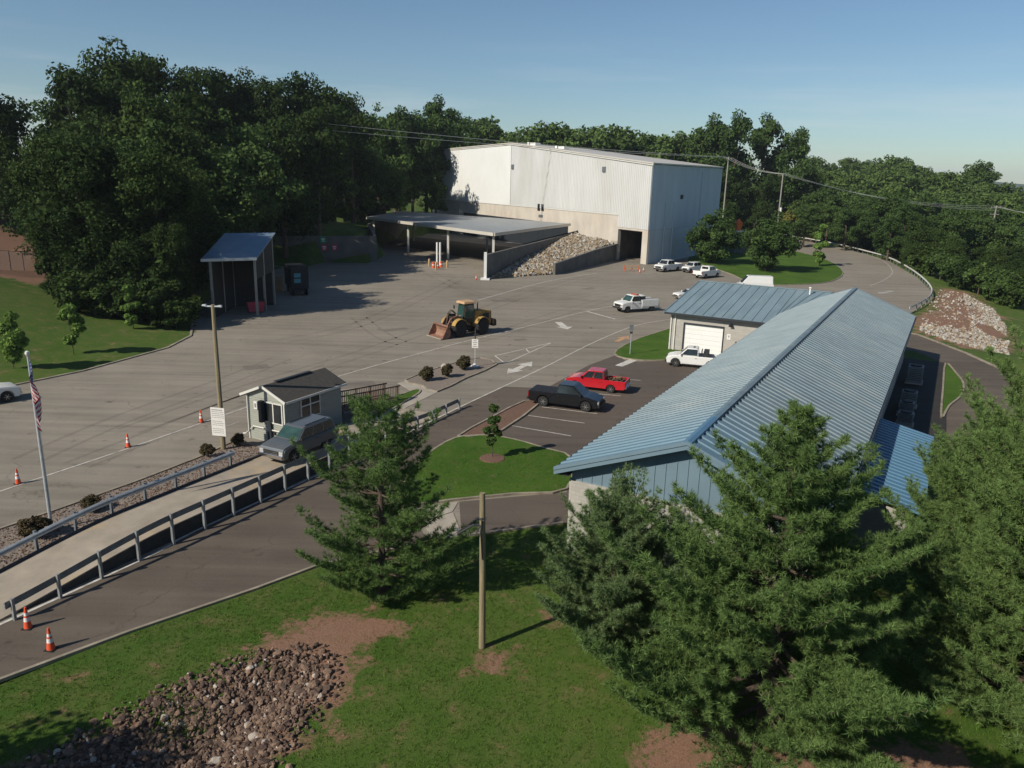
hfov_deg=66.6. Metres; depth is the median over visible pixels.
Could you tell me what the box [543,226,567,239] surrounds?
bay door
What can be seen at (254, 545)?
exit lane
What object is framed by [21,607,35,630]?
traffic cone
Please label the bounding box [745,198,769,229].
broadleaf tree
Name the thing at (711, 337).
garage door
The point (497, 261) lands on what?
retaining wall
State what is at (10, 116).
broadleaf tree
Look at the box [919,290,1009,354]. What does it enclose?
riprap apron
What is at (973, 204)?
broadleaf tree
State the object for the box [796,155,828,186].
broadleaf tree
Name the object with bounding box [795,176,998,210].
power line
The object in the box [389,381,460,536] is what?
concrete walk
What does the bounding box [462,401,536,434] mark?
mulch bed
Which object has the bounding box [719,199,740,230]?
broadleaf tree
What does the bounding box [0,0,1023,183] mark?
sky
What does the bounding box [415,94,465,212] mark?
broadleaf tree
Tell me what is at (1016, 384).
pine tree
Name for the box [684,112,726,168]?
broadleaf tree
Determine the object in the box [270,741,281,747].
rock
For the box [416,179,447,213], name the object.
broadleaf tree
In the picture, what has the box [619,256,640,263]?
tunnel floor
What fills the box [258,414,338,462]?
suv
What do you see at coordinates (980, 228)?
broadleaf tree
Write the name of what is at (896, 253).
bush
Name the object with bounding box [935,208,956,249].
broadleaf tree
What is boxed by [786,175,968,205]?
power line
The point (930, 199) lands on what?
broadleaf tree
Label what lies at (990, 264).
broadleaf tree
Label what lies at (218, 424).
notice board
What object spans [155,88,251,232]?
broadleaf tree
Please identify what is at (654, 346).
grass
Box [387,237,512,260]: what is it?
canopy floor
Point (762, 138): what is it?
broadleaf tree
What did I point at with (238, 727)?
rock
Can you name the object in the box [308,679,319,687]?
rock
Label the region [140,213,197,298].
broadleaf tree
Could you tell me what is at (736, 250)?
steel bin
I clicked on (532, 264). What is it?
riprap
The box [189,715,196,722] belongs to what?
rock
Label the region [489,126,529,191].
broadleaf tree
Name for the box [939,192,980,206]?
broadleaf tree
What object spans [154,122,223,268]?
broadleaf tree
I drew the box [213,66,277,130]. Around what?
broadleaf tree
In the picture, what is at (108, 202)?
broadleaf tree
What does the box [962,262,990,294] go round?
bush
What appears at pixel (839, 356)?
office building
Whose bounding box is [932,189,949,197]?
broadleaf tree
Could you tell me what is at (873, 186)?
broadleaf tree
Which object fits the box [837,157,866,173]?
broadleaf tree
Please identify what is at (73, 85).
broadleaf tree
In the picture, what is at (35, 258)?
broadleaf tree
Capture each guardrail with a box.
[0,450,234,556]
[4,398,459,620]
[751,229,932,312]
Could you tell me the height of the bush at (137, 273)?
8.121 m
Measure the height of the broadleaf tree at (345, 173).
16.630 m
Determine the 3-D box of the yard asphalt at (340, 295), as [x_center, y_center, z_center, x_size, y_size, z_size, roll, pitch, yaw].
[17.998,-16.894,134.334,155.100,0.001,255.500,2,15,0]
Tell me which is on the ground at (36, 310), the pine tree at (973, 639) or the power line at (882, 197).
the pine tree at (973, 639)
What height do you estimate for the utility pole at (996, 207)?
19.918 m
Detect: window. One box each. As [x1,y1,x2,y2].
[264,401,282,425]
[300,394,320,416]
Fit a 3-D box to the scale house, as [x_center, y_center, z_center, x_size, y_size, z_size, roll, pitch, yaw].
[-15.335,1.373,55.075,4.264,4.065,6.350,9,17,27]
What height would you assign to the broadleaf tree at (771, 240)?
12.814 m
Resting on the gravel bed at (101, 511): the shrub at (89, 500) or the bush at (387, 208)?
the shrub at (89, 500)
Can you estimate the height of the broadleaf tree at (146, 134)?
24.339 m
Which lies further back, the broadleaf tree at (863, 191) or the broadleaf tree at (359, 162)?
the broadleaf tree at (863, 191)
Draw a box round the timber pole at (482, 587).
[457,492,485,648]
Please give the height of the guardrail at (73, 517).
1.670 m
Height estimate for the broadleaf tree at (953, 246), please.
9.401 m
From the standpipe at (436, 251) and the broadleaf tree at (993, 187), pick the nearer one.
the standpipe at (436, 251)
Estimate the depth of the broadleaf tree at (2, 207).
117.76 m
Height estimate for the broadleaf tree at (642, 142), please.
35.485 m
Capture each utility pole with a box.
[722,158,731,216]
[777,173,786,221]
[990,206,1000,220]
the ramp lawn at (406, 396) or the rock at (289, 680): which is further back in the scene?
the ramp lawn at (406, 396)
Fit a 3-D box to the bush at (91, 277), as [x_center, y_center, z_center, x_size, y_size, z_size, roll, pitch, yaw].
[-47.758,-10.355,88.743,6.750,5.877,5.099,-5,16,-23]
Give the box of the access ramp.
[341,383,399,416]
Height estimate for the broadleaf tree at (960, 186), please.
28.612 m
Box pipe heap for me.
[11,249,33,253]
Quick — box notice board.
[210,407,225,436]
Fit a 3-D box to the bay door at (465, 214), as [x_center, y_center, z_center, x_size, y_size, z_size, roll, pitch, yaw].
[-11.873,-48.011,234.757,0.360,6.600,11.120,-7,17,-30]
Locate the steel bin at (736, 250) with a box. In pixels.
[728,230,744,253]
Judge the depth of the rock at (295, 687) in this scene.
28.43 m
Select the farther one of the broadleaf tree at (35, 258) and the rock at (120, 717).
the broadleaf tree at (35, 258)
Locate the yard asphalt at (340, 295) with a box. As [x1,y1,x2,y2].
[0,233,930,622]
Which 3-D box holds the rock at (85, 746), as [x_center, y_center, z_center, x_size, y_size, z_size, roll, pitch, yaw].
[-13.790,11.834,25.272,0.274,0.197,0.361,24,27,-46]
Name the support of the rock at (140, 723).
on the rubble
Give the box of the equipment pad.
[883,358,946,487]
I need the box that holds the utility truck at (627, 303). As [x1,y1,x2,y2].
[613,293,658,312]
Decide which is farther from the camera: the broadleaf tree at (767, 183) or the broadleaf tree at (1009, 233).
the broadleaf tree at (767, 183)
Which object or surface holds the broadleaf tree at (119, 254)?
on the ground at (36, 310)
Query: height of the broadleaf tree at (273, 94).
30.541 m
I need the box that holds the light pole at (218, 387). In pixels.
[202,304,225,449]
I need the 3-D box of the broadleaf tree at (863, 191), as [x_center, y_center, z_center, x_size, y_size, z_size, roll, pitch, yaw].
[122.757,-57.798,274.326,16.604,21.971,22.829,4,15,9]
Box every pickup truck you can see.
[0,382,22,401]
[527,380,605,411]
[565,367,630,392]
[654,259,682,271]
[665,345,717,366]
[681,261,702,272]
[692,265,720,278]
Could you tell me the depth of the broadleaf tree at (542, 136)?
273.30 m
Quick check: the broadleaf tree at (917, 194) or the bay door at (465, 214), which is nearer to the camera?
the bay door at (465, 214)
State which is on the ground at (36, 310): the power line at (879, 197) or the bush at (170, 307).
the bush at (170, 307)
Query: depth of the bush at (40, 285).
89.53 m
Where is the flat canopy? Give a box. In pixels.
[366,211,570,259]
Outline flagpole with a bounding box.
[25,351,52,523]
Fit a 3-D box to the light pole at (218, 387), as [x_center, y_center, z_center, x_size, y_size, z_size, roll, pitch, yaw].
[-18.993,-0.281,50.260,1.372,9.766,0.331,5,15,13]
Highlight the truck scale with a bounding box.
[0,408,434,620]
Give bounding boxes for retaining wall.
[273,221,417,261]
[483,233,572,277]
[553,244,615,274]
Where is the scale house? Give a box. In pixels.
[239,368,346,440]
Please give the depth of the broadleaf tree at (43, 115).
136.07 m
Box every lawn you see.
[388,389,418,409]
[406,435,570,503]
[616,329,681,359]
[688,247,842,284]
[942,364,962,414]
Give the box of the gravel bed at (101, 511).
[0,440,258,567]
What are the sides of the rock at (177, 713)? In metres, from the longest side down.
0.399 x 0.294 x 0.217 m
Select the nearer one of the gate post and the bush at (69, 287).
the bush at (69, 287)
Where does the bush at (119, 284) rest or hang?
on the ground at (36, 310)
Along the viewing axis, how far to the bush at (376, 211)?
216.61 m
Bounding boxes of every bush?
[32,254,89,295]
[38,275,62,294]
[48,269,95,311]
[58,268,113,314]
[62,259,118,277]
[85,275,120,318]
[93,272,137,319]
[110,264,180,282]
[110,281,147,321]
[129,278,177,326]
[134,280,202,323]
[158,295,200,328]
[321,210,334,223]
[367,202,385,215]
[381,203,391,213]
[847,238,861,250]
[855,235,874,252]
[885,238,907,261]
[898,242,930,255]
[907,246,952,275]
[925,251,951,279]
[936,254,967,270]
[944,259,991,289]
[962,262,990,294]
[979,266,1005,299]
[981,271,1018,300]
[991,274,1023,308]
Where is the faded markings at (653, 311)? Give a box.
[226,253,892,426]
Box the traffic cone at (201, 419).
[199,410,203,422]
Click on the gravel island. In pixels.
(438, 380)
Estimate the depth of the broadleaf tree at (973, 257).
206.32 m
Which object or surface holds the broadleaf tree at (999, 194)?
on the ground at (36, 310)
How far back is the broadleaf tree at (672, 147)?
272.77 m
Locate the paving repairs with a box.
[243,287,594,388]
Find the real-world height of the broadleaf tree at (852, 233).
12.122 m
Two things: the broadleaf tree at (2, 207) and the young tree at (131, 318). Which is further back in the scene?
the broadleaf tree at (2, 207)
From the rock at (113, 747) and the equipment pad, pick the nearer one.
the rock at (113, 747)
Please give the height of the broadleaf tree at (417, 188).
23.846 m
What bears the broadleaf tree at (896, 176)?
on the ground at (36, 310)
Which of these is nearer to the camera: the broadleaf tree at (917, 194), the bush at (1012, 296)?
the bush at (1012, 296)
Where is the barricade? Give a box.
[623,265,639,270]
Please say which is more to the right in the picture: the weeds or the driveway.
the driveway
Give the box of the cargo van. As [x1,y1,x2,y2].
[736,275,773,286]
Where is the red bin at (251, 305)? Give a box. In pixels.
[245,299,264,312]
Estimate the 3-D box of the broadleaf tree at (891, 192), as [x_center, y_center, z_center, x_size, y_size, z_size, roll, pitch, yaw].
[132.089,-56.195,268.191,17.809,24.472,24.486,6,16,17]
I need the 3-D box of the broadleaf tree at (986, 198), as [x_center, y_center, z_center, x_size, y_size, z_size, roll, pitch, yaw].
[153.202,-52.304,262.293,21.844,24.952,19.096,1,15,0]
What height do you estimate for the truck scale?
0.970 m
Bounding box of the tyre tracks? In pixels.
[12,271,636,467]
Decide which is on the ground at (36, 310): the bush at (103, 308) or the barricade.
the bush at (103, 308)
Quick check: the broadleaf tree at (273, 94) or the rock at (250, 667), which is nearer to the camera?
the rock at (250, 667)
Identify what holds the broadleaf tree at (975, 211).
on the ground at (36, 310)
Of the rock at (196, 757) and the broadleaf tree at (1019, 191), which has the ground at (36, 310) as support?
the broadleaf tree at (1019, 191)
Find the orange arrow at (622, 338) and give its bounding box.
[615,336,629,341]
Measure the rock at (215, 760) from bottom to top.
0.274 m
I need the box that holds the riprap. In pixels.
[489,231,610,278]
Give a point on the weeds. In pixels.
(157, 722)
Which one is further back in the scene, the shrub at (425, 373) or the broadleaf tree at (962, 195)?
the broadleaf tree at (962, 195)
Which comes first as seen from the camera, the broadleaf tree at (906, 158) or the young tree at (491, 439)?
the young tree at (491, 439)
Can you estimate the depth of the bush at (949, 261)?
153.08 m
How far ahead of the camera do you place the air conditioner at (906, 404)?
62.71 m
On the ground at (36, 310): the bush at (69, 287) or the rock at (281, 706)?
the bush at (69, 287)
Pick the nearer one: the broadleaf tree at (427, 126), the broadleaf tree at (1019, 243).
the broadleaf tree at (1019, 243)
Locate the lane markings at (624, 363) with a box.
[0,306,669,624]
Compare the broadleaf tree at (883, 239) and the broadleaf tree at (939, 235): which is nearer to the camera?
the broadleaf tree at (939, 235)
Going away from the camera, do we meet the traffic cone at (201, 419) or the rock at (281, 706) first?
the rock at (281, 706)
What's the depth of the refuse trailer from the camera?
114.54 m
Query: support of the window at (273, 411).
in the scale house
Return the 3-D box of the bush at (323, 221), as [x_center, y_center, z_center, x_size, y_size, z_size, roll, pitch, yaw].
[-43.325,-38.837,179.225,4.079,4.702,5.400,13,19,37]
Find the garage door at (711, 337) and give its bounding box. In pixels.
[681,322,724,354]
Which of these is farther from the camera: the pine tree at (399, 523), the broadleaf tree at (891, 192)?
the broadleaf tree at (891, 192)
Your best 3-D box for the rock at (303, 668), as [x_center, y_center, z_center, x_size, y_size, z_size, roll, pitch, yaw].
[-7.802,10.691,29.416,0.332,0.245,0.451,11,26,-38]
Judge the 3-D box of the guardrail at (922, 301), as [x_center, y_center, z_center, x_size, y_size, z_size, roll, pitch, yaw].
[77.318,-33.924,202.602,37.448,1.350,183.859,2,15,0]
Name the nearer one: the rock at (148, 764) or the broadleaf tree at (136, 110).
the rock at (148, 764)
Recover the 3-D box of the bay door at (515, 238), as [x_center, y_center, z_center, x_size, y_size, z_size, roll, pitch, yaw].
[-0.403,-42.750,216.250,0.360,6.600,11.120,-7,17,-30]
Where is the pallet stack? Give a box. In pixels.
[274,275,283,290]
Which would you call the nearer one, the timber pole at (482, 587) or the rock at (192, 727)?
the rock at (192, 727)
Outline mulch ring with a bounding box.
[480,453,504,462]
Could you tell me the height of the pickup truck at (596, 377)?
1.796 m
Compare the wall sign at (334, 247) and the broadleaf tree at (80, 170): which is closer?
the broadleaf tree at (80, 170)
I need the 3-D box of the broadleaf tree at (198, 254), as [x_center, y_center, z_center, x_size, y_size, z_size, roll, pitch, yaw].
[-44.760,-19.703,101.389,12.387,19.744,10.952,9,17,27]
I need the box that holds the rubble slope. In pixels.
[499,237,606,277]
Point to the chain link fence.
(10, 266)
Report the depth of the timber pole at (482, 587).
29.79 m
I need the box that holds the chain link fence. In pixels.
[0,250,36,270]
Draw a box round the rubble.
[0,641,346,767]
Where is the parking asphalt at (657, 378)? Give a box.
[502,356,700,500]
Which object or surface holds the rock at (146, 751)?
on the rubble
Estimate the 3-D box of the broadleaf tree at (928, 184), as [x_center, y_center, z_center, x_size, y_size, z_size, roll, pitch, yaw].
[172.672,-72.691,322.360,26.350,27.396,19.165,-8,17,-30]
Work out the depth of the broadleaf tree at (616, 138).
275.01 m
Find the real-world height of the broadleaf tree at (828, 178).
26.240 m
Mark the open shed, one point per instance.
(241, 268)
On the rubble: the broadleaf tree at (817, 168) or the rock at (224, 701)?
the rock at (224, 701)
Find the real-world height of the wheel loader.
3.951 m
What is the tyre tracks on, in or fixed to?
on the yard asphalt at (340, 295)
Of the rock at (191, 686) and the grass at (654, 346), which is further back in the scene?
the grass at (654, 346)
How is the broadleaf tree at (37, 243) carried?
on the ground at (36, 310)
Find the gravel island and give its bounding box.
[407,358,494,390]
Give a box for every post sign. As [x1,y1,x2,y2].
[471,328,478,366]
[629,325,633,353]
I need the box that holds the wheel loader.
[427,299,495,339]
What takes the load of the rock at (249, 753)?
on the rubble
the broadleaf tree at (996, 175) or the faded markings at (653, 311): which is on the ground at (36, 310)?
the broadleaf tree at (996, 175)
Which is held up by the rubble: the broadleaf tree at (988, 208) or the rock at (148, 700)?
the rock at (148, 700)
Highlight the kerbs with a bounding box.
[0,251,1019,682]
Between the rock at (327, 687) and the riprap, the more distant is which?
the riprap
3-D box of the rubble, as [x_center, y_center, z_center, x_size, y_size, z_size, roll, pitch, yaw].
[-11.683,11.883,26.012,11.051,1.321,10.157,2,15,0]
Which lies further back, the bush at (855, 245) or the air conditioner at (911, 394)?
the bush at (855, 245)
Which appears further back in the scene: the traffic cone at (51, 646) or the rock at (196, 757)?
the traffic cone at (51, 646)
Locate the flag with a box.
[29,360,41,431]
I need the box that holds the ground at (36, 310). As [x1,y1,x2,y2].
[0,182,1023,767]
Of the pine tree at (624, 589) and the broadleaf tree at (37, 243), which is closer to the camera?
the pine tree at (624, 589)
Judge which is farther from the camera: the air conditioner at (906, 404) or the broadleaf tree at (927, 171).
the broadleaf tree at (927, 171)
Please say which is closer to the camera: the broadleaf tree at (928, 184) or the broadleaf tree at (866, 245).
the broadleaf tree at (866, 245)
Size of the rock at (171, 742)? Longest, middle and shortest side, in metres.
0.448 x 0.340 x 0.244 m
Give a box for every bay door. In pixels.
[463,213,480,236]
[481,215,499,239]
[500,217,520,243]
[520,219,542,243]
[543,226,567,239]
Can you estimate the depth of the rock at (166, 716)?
26.80 m
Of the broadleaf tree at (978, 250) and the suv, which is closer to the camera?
the suv
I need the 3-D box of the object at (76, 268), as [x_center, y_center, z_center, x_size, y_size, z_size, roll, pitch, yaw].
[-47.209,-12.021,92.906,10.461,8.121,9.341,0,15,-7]
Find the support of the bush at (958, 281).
on the ground at (36, 310)
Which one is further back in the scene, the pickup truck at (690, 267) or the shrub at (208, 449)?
the pickup truck at (690, 267)
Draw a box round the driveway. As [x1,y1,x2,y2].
[459,492,567,533]
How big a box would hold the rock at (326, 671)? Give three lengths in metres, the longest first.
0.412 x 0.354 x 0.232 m
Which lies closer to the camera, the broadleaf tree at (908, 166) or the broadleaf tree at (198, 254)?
the broadleaf tree at (198, 254)
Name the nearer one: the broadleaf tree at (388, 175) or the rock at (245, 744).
the rock at (245, 744)
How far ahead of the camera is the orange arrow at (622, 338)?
90.48 m
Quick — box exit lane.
[0,387,530,676]
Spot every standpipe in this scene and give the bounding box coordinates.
[436,242,437,261]
[439,242,440,264]
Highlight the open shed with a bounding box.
[200,233,275,316]
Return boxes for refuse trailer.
[284,263,308,295]
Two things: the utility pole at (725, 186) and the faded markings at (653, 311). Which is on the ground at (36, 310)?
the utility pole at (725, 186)
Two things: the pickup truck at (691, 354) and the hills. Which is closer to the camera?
the pickup truck at (691, 354)
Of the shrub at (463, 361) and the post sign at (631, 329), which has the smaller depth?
the shrub at (463, 361)
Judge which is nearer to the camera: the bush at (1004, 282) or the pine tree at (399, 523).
the pine tree at (399, 523)
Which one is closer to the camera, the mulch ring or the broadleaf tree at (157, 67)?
the mulch ring
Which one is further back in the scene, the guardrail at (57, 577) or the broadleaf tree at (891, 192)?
the broadleaf tree at (891, 192)
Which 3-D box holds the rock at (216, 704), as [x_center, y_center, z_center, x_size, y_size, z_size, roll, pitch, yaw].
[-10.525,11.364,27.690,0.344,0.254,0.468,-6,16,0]
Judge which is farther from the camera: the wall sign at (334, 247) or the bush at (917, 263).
the bush at (917, 263)
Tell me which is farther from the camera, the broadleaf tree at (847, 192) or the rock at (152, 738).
the broadleaf tree at (847, 192)
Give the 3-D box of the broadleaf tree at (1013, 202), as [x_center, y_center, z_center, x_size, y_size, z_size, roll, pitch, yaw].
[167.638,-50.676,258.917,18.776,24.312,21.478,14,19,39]
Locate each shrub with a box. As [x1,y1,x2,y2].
[15,515,52,537]
[79,494,101,509]
[199,443,215,457]
[230,433,243,444]
[418,366,433,379]
[441,363,452,376]
[456,355,470,368]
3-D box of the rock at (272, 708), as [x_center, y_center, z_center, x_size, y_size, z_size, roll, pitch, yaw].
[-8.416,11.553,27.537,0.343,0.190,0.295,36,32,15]
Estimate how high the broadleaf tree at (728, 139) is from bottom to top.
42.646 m
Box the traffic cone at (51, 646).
[43,627,58,651]
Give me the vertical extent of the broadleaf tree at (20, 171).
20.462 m
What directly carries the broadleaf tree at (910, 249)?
on the ground at (36, 310)
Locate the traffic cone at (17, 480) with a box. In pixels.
[14,469,21,484]
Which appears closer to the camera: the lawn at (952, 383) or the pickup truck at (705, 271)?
the lawn at (952, 383)
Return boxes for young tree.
[0,311,29,368]
[56,302,86,354]
[120,284,140,328]
[482,403,502,455]
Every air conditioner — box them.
[895,409,913,427]
[896,399,914,415]
[898,389,917,408]
[905,363,924,384]
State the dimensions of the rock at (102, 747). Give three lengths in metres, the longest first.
0.474 x 0.360 x 0.258 m
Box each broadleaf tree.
[0,93,38,197]
[0,127,79,243]
[0,154,29,236]
[1,128,166,274]
[5,128,85,244]
[22,188,83,278]
[25,85,82,148]
[26,99,80,148]
[28,238,49,280]
[33,61,114,144]
[38,134,196,276]
[41,123,65,139]
[55,105,121,145]
[57,180,133,274]
[69,35,171,168]
[81,136,215,280]
[96,79,189,152]
[103,197,175,280]
[112,117,178,165]
[127,50,205,151]
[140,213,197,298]
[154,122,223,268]
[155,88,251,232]
[164,64,231,156]
[169,154,214,297]
[178,185,214,295]
[181,143,274,244]
[183,108,304,242]
[194,66,244,140]
[195,164,281,227]
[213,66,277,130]
[218,140,308,232]
[235,75,315,224]
[253,110,327,258]
[271,70,350,206]
[286,106,354,235]
[310,78,378,221]
[335,91,388,222]
[336,158,360,221]
[341,147,383,220]
[350,144,387,220]
[356,102,413,209]
[356,133,413,214]
[376,195,401,213]
[380,105,416,210]
[383,110,422,211]
[399,190,414,210]
[405,140,442,211]
[407,109,461,212]
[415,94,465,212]
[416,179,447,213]
[450,107,482,146]
[463,115,518,145]
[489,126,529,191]
[503,126,566,189]
[520,120,588,147]
[568,127,601,149]
[576,124,609,149]
[579,123,635,154]
[628,130,652,155]
[628,131,668,155]
[645,130,698,166]
[678,133,716,152]
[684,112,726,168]
[684,207,744,262]
[711,108,762,207]
[719,170,745,226]
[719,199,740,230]
[729,181,757,229]
[738,211,802,270]
[744,112,794,230]
[745,171,789,228]
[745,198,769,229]
[755,126,822,218]
[782,202,801,223]
[784,205,820,246]
[785,187,825,241]
[789,163,827,233]
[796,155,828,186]
[798,187,845,239]
[806,203,848,247]
[812,223,829,265]
[813,171,840,185]
[814,166,831,174]
[822,181,843,193]
[823,162,843,172]
[826,166,861,189]
[826,170,876,191]
[827,195,867,248]
[828,207,869,250]
[831,186,849,242]
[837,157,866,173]
[837,185,875,197]
[841,208,879,251]
[844,192,882,251]
[852,188,879,201]
[859,159,871,170]
[859,175,893,191]
[862,190,909,233]
[862,212,887,254]
[863,154,903,175]
[869,214,908,260]
[871,170,891,180]
[872,167,918,191]
[875,184,915,201]
[879,201,925,241]
[883,156,914,172]
[883,160,920,178]
[891,210,919,253]
[898,243,919,268]
[900,213,939,258]
[907,174,951,194]
[908,192,940,225]
[909,188,940,200]
[910,173,933,187]
[910,197,939,230]
[913,165,933,177]
[918,245,929,273]
[924,215,937,242]
[925,229,957,273]
[931,170,972,188]
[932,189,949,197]
[934,202,969,241]
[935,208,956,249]
[938,210,974,254]
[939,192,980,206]
[942,202,982,214]
[942,236,969,256]
[947,172,985,196]
[947,192,975,197]
[958,191,1007,207]
[961,213,1000,258]
[963,159,994,182]
[963,222,1011,260]
[964,204,992,218]
[966,205,1023,253]
[970,246,986,261]
[973,182,1016,196]
[976,220,1023,268]
[979,257,997,290]
[980,189,1011,197]
[982,202,997,217]
[982,245,1008,266]
[985,170,1002,183]
[994,204,1023,233]
[996,194,1023,212]
[996,246,1023,270]
[999,264,1014,271]
[1000,182,1023,195]
[1009,235,1023,255]
[1011,262,1023,305]
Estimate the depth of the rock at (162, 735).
26.15 m
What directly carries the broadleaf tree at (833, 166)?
on the ground at (36, 310)
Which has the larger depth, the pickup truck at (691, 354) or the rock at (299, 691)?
the pickup truck at (691, 354)
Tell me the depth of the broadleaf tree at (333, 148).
152.70 m
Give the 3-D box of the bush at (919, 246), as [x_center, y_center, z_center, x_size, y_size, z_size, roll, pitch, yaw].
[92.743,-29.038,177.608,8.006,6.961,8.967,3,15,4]
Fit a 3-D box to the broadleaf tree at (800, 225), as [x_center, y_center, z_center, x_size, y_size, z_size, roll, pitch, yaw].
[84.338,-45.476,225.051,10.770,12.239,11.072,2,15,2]
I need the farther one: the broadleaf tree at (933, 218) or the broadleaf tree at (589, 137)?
the broadleaf tree at (589, 137)
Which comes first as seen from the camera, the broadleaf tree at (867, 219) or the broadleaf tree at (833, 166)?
the broadleaf tree at (867, 219)
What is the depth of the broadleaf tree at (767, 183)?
270.54 m
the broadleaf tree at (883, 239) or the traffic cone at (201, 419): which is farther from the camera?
the broadleaf tree at (883, 239)
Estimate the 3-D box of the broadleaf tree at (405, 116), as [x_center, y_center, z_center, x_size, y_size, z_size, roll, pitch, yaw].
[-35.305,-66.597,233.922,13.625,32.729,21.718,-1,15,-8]
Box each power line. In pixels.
[271,117,718,156]
[331,130,730,157]
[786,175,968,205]
[789,175,971,207]
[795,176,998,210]
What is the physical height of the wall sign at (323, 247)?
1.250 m
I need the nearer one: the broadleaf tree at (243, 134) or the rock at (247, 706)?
the rock at (247, 706)
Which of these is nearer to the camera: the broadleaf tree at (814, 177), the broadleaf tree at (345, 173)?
the broadleaf tree at (345, 173)
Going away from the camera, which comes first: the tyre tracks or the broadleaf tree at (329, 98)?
the tyre tracks
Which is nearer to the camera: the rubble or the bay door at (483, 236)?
the rubble
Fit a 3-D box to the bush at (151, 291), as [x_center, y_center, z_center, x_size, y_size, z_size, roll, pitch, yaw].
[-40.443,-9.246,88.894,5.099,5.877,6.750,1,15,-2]
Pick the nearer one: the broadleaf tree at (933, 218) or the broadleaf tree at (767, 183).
the broadleaf tree at (933, 218)
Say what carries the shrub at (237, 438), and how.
on the gravel bed at (101, 511)
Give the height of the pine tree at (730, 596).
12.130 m
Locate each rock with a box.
[62,747,74,756]
[83,744,89,752]
[97,743,107,753]
[99,736,112,743]
[109,742,120,753]
[113,714,125,722]
[135,720,145,727]
[141,748,150,756]
[143,761,151,767]
[145,697,152,704]
[148,733,157,742]
[153,700,160,707]
[157,733,165,737]
[160,714,168,719]
[163,753,175,762]
[168,738,175,748]
[172,710,180,716]
[183,701,190,705]
[186,725,194,730]
[187,679,195,690]
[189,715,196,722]
[191,699,202,706]
[191,755,201,759]
[203,739,213,745]
[207,728,214,735]
[209,716,217,725]
[209,756,220,764]
[212,699,220,707]
[213,738,224,745]
[221,698,229,704]
[232,735,242,740]
[235,706,243,715]
[236,724,243,732]
[241,741,250,747]
[243,703,250,711]
[243,728,250,733]
[245,665,253,669]
[246,748,254,758]
[248,732,256,741]
[255,744,267,750]
[257,666,264,673]
[257,696,268,703]
[257,758,269,765]
[270,706,276,712]
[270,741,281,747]
[273,650,281,655]
[277,702,287,709]
[279,683,286,690]
[284,678,291,685]
[284,703,290,709]
[290,659,298,668]
[292,684,302,691]
[296,688,304,695]
[300,663,309,671]
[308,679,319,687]
[322,684,330,691]
[323,668,331,674]
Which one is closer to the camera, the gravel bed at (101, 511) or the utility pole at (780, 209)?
the gravel bed at (101, 511)
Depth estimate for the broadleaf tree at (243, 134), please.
136.50 m
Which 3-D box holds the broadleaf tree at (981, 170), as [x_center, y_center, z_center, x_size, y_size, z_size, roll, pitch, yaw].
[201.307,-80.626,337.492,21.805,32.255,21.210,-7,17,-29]
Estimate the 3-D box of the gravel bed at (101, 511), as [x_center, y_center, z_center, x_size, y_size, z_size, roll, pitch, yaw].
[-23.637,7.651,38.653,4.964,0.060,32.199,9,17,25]
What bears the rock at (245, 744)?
on the rubble
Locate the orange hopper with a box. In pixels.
[735,219,742,230]
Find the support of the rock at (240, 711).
on the rubble
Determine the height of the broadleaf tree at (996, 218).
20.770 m
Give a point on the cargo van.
(764, 280)
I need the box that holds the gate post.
[480,252,489,279]
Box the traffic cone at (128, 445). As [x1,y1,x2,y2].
[125,434,131,447]
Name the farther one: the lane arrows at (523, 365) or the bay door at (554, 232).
the bay door at (554, 232)
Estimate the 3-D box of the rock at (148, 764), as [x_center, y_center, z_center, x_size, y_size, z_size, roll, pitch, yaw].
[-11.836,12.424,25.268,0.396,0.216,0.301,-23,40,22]
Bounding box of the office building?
[553,280,933,612]
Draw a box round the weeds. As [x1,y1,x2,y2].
[129,694,221,748]
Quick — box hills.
[751,179,1023,190]
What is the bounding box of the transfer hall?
[433,142,723,263]
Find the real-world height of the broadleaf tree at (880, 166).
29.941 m
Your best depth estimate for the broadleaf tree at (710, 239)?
170.91 m
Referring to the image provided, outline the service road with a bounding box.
[905,334,1023,465]
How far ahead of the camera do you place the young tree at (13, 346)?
67.76 m
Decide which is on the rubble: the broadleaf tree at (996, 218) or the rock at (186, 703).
the rock at (186, 703)
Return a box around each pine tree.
[288,392,479,605]
[531,462,685,652]
[571,398,951,767]
[879,323,1023,611]
[879,394,1023,758]
[887,408,1021,594]
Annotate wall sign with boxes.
[320,237,325,242]
[321,244,326,250]
[331,244,336,250]
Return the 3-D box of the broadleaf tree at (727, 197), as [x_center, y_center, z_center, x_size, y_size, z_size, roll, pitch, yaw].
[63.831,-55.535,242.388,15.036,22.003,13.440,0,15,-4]
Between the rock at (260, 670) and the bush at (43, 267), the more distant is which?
the bush at (43, 267)
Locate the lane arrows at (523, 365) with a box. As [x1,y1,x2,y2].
[507,322,570,372]
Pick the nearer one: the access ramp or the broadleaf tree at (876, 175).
the access ramp

